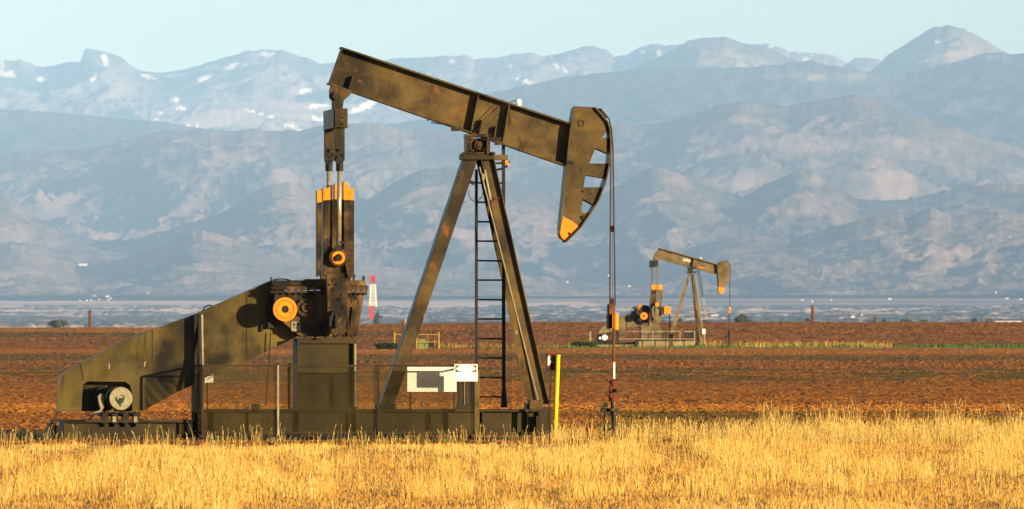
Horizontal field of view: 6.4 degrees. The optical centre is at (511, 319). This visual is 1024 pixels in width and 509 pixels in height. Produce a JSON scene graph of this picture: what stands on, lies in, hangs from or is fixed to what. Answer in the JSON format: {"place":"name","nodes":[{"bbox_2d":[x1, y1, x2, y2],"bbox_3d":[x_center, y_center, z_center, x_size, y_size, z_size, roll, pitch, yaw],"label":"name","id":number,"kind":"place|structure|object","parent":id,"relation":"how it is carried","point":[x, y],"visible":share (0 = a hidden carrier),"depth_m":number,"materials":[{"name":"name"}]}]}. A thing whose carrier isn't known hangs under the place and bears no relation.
{"place":"outdoors","nodes":[
{"label":"outdoors","id":0,"kind":"place"},
{"bbox_2d":[1,423,564,445],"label":"tall grass","id":1,"kind":"structure","parent":0,"point":[480,439],"depth_m":139.18,"materials":[{"name":"yellow plant"}]},
{"bbox_2d":[0,44,881,130],"bbox_3d":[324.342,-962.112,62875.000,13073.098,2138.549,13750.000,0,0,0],"label":"mountains","id":2,"kind":"structure","parent":0,"point":[271,90],"depth_m":65306.58,"materials":[{"name":"stone"}]},
{"bbox_2d":[0,321,1023,508],"bbox_3d":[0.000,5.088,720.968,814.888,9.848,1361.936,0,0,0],"label":"ground","id":3,"kind":"structure","parent":0,"point":[710,383],"depth_m":272.85,"materials":[{"name":"soil"}]},
{"bbox_2d":[0,427,54,441],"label":"dark weeds","id":4,"kind":"object","parent":3,"relation":"on","point":[27,433],"visible":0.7,"depth_m":141.07,"materials":[{"name":"brown plant"}]},
{"bbox_2d":[88,310,90,327],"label":"rusty post","id":5,"kind":"object","parent":3,"relation":"on","point":[89,319],"visible":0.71,"depth_m":879.90,"materials":[{"name":"metal"}]},
{"bbox_2d":[205,374,212,408],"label":"white plate","id":6,"kind":"object","parent":3,"relation":"on","point":[207,380],"visible":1,"depth_m":143.47,"materials":[{"name":"paint"}]},
{"bbox_2d":[45,47,618,439],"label":"pumping unit","id":7,"kind":"object","parent":3,"relation":"on","point":[145,370],"visible":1,"depth_m":143.59,"materials":[{"name":"brown metal"}]},
{"bbox_2d":[252,332,270,408],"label":"conduit pipe","id":8,"kind":"object","parent":7,"relation":"attached to","point":[267,377],"visible":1,"depth_m":143.56,"materials":[{"name":"metal"}]},
{"bbox_2d":[407,367,456,408],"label":"white board","id":9,"kind":"object","parent":7,"relation":"on","point":[435,378],"visible":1,"depth_m":143.47,"materials":[{"name":"paint"}]},
{"bbox_2d":[456,381,474,408],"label":"control cabinet","id":10,"kind":"object","parent":7,"relation":"attached to","point":[463,398],"visible":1,"depth_m":143.64,"materials":[{"name":"metal"}]},
{"bbox_2d":[203,433,462,442],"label":"green weeds","id":11,"kind":"object","parent":3,"relation":"on","point":[365,439],"visible":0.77,"depth_m":140.11,"materials":[{"name":"green plant"}]},
{"bbox_2d":[191,364,479,437],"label":"safety fence","id":12,"kind":"object","parent":3,"relation":"on","point":[378,385],"visible":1,"depth_m":142.78,"materials":[{"name":"grey metal"}]},
{"bbox_2d":[455,364,476,380],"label":"warning sign","id":13,"kind":"object","parent":12,"relation":"attached to","point":[465,372],"visible":1,"depth_m":142.90,"materials":[{"name":"white metal"}]},
{"bbox_2d":[373,343,398,348],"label":"dark weeds","id":14,"kind":"object","parent":3,"relation":"on","point":[386,346],"visible":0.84,"depth_m":540.71,"materials":[{"name":"green plant"}]},
{"bbox_2d":[400,319,405,337],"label":"rusty stack","id":15,"kind":"object","parent":3,"relation":"on","point":[404,322],"visible":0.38,"depth_m":544.83,"materials":[{"name":"brown metal"}]},
{"bbox_2d":[417,330,433,348],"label":"green cabinet","id":16,"kind":"object","parent":3,"relation":"on","point":[423,344],"visible":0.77,"depth_m":544.50,"materials":[{"name":"metal"}]},
{"bbox_2d":[416,332,438,348],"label":"pipe barrier","id":17,"kind":"object","parent":3,"relation":"on","point":[427,339],"visible":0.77,"depth_m":543.84,"materials":[{"name":"yellow metal"}]},
{"bbox_2d":[443,342,570,347],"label":"dry weeds","id":18,"kind":"object","parent":3,"relation":"on","point":[448,345],"visible":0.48,"depth_m":576.19,"materials":[{"name":"yellow plant"}]},
{"bbox_2d":[546,354,555,438],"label":"marker post","id":19,"kind":"object","parent":3,"relation":"on","point":[550,361],"visible":0.94,"depth_m":143.01,"materials":[{"name":"metal"}]},
{"bbox_2d":[553,355,560,438],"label":"yellow marker post","id":20,"kind":"object","parent":3,"relation":"on","point":[556,390],"visible":0.83,"depth_m":142.91,"materials":[{"name":"paint"}]},
{"bbox_2d":[440,344,699,348],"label":"green weeds","id":21,"kind":"object","parent":3,"relation":"on","point":[629,346],"visible":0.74,"depth_m":559.60,"materials":[{"name":"green plant"}]},
{"bbox_2d":[567,341,598,346],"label":"dark weeds","id":22,"kind":"object","parent":3,"relation":"on","point":[585,343],"visible":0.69,"depth_m":570.29,"materials":[{"name":"green plant"}]},
{"bbox_2d":[600,379,618,437],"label":"wellhead","id":23,"kind":"object","parent":3,"relation":"on","point":[612,394],"visible":0.95,"depth_m":144.26,"materials":[{"name":"metal"}]},
{"bbox_2d":[618,331,694,346],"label":"pipe railing","id":24,"kind":"object","parent":3,"relation":"on","point":[652,335],"visible":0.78,"depth_m":574.28,"materials":[{"name":"metal"}]},
{"bbox_2d":[684,331,693,338],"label":"meter rack","id":25,"kind":"object","parent":24,"relation":"attached to","point":[687,334],"visible":1,"depth_m":574.78,"materials":[{"name":"metal"}]},
{"bbox_2d":[596,248,730,346],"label":"pumping unit","id":26,"kind":"object","parent":3,"relation":"on","point":[650,315],"visible":0.98,"depth_m":575.62,"materials":[{"name":"metal"}]},
{"bbox_2d":[661,303,670,334],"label":"orange control box","id":27,"kind":"object","parent":26,"relation":"on","point":[665,309],"visible":1,"depth_m":576.25,"materials":[{"name":"paint"}]},
{"bbox_2d":[722,329,729,346],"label":"wellhead","id":28,"kind":"object","parent":3,"relation":"on","point":[728,336],"visible":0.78,"depth_m":576.44,"materials":[{"name":"metal"}]},
{"bbox_2d":[704,339,892,347],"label":"dry weeds","id":29,"kind":"object","parent":3,"relation":"on","point":[877,346],"visible":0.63,"depth_m":576.71,"materials":[{"name":"yellow plant"}]},
{"bbox_2d":[811,305,813,321],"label":"rusty post","id":30,"kind":"object","parent":3,"relation":"on","point":[812,313],"visible":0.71,"depth_m":879.90,"materials":[{"name":"metal"}]},
{"bbox_2d":[700,342,1023,347],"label":"green weeds","id":31,"kind":"object","parent":3,"relation":"on","point":[990,345],"visible":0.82,"depth_m":572.51,"materials":[{"name":"green plant"}]},
{"bbox_2d":[0,95,1023,241],"bbox_3d":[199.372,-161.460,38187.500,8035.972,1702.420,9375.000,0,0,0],"label":"foothills","id":32,"kind":"structure","parent":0,"point":[861,147],"depth_m":39759.93,"materials":[{"name":"grey stone"}]},
{"bbox_2d":[0,422,1023,508],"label":"dry grass","id":33,"kind":"structure","parent":0,"point":[182,492],"depth_m":105.53,"materials":[{"name":"yellow plant"}]},
{"bbox_2d":[0,167,1023,277],"bbox_3d":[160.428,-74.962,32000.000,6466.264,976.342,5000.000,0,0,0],"label":"foothills","id":34,"kind":"structure","parent":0,"point":[396,224],"depth_m":32631.95,"materials":[{"name":"stone"}]},
{"bbox_2d":[0,207,1023,298],"bbox_3d":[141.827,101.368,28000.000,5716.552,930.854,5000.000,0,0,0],"label":"hills","id":35,"kind":"structure","parent":0,"point":[930,252],"depth_m":28063.21,"materials":[{"name":"stone"}]},
{"bbox_2d":[0,52,1023,153],"bbox_3d":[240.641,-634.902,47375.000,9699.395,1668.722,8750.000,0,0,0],"label":"mountains","id":36,"kind":"structure","parent":0,"point":[982,94],"depth_m":48775.52,"materials":[{"name":"grey stone"}]},
{"bbox_2d":[0,295,1023,327],"bbox_3d":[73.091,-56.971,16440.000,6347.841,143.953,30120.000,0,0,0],"label":"distant plain","id":37,"kind":"structure","parent":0,"point":[22,312],"depth_m":20866.70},
{"bbox_2d":[48,319,67,326],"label":"tree","id":38,"kind":"object","parent":37,"relation":"on","point":[58,323],"visible":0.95,"depth_m":2999.10,"materials":[{"name":"green plant"}]},
{"bbox_2d":[369,275,381,323],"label":"drilling rig","id":39,"kind":"object","parent":37,"relation":"on","point":[376,317],"visible":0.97,"depth_m":5998.23,"materials":[{"name":"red metal"}]},
{"bbox_2d":[734,313,748,321],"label":"tree","id":40,"kind":"object","parent":37,"relation":"on","point":[741,318],"visible":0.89,"depth_m":2998.95,"materials":[{"name":"green plant"}]},
{"bbox_2d":[900,319,912,321],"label":"tree","id":41,"kind":"object","parent":37,"relation":"on","point":[903,320],"visible":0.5,"depth_m":3598.94,"materials":[{"name":"green plant"}]},
{"bbox_2d":[994,320,1021,321],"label":"long shed","id":42,"kind":"structure","parent":37,"relation":"on","point":[1007,321],"depth_m":4997.25,"materials":[{"name":"metal"}]},
{"bbox_2d":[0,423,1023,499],"bbox_3d":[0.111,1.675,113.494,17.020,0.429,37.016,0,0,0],"label":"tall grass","id":43,"kind":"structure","parent":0,"point":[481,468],"depth_m":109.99,"materials":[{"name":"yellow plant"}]},
{"bbox_2d":[0,0,1023,72],"label":"sky","id":44,"kind":"structure","parent":0,"point":[158,36],"materials":[{"name":"blue"}]},
{"bbox_2d":[550,399,1023,445],"bbox_3d":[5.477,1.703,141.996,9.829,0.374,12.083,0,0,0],"label":"tall grass","id":45,"kind":"structure","parent":0,"point":[732,430],"depth_m":139.86,"materials":[{"name":"yellow plant"}]},
{"bbox_2d":[634,25,1007,72],"bbox_3d":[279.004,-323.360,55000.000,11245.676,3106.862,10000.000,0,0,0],"label":"rounded peaks","id":46,"kind":"object","parent":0,"point":[933,47],"visible":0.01,"depth_m":57382.73,"materials":[{"name":"stone"}]}
]}

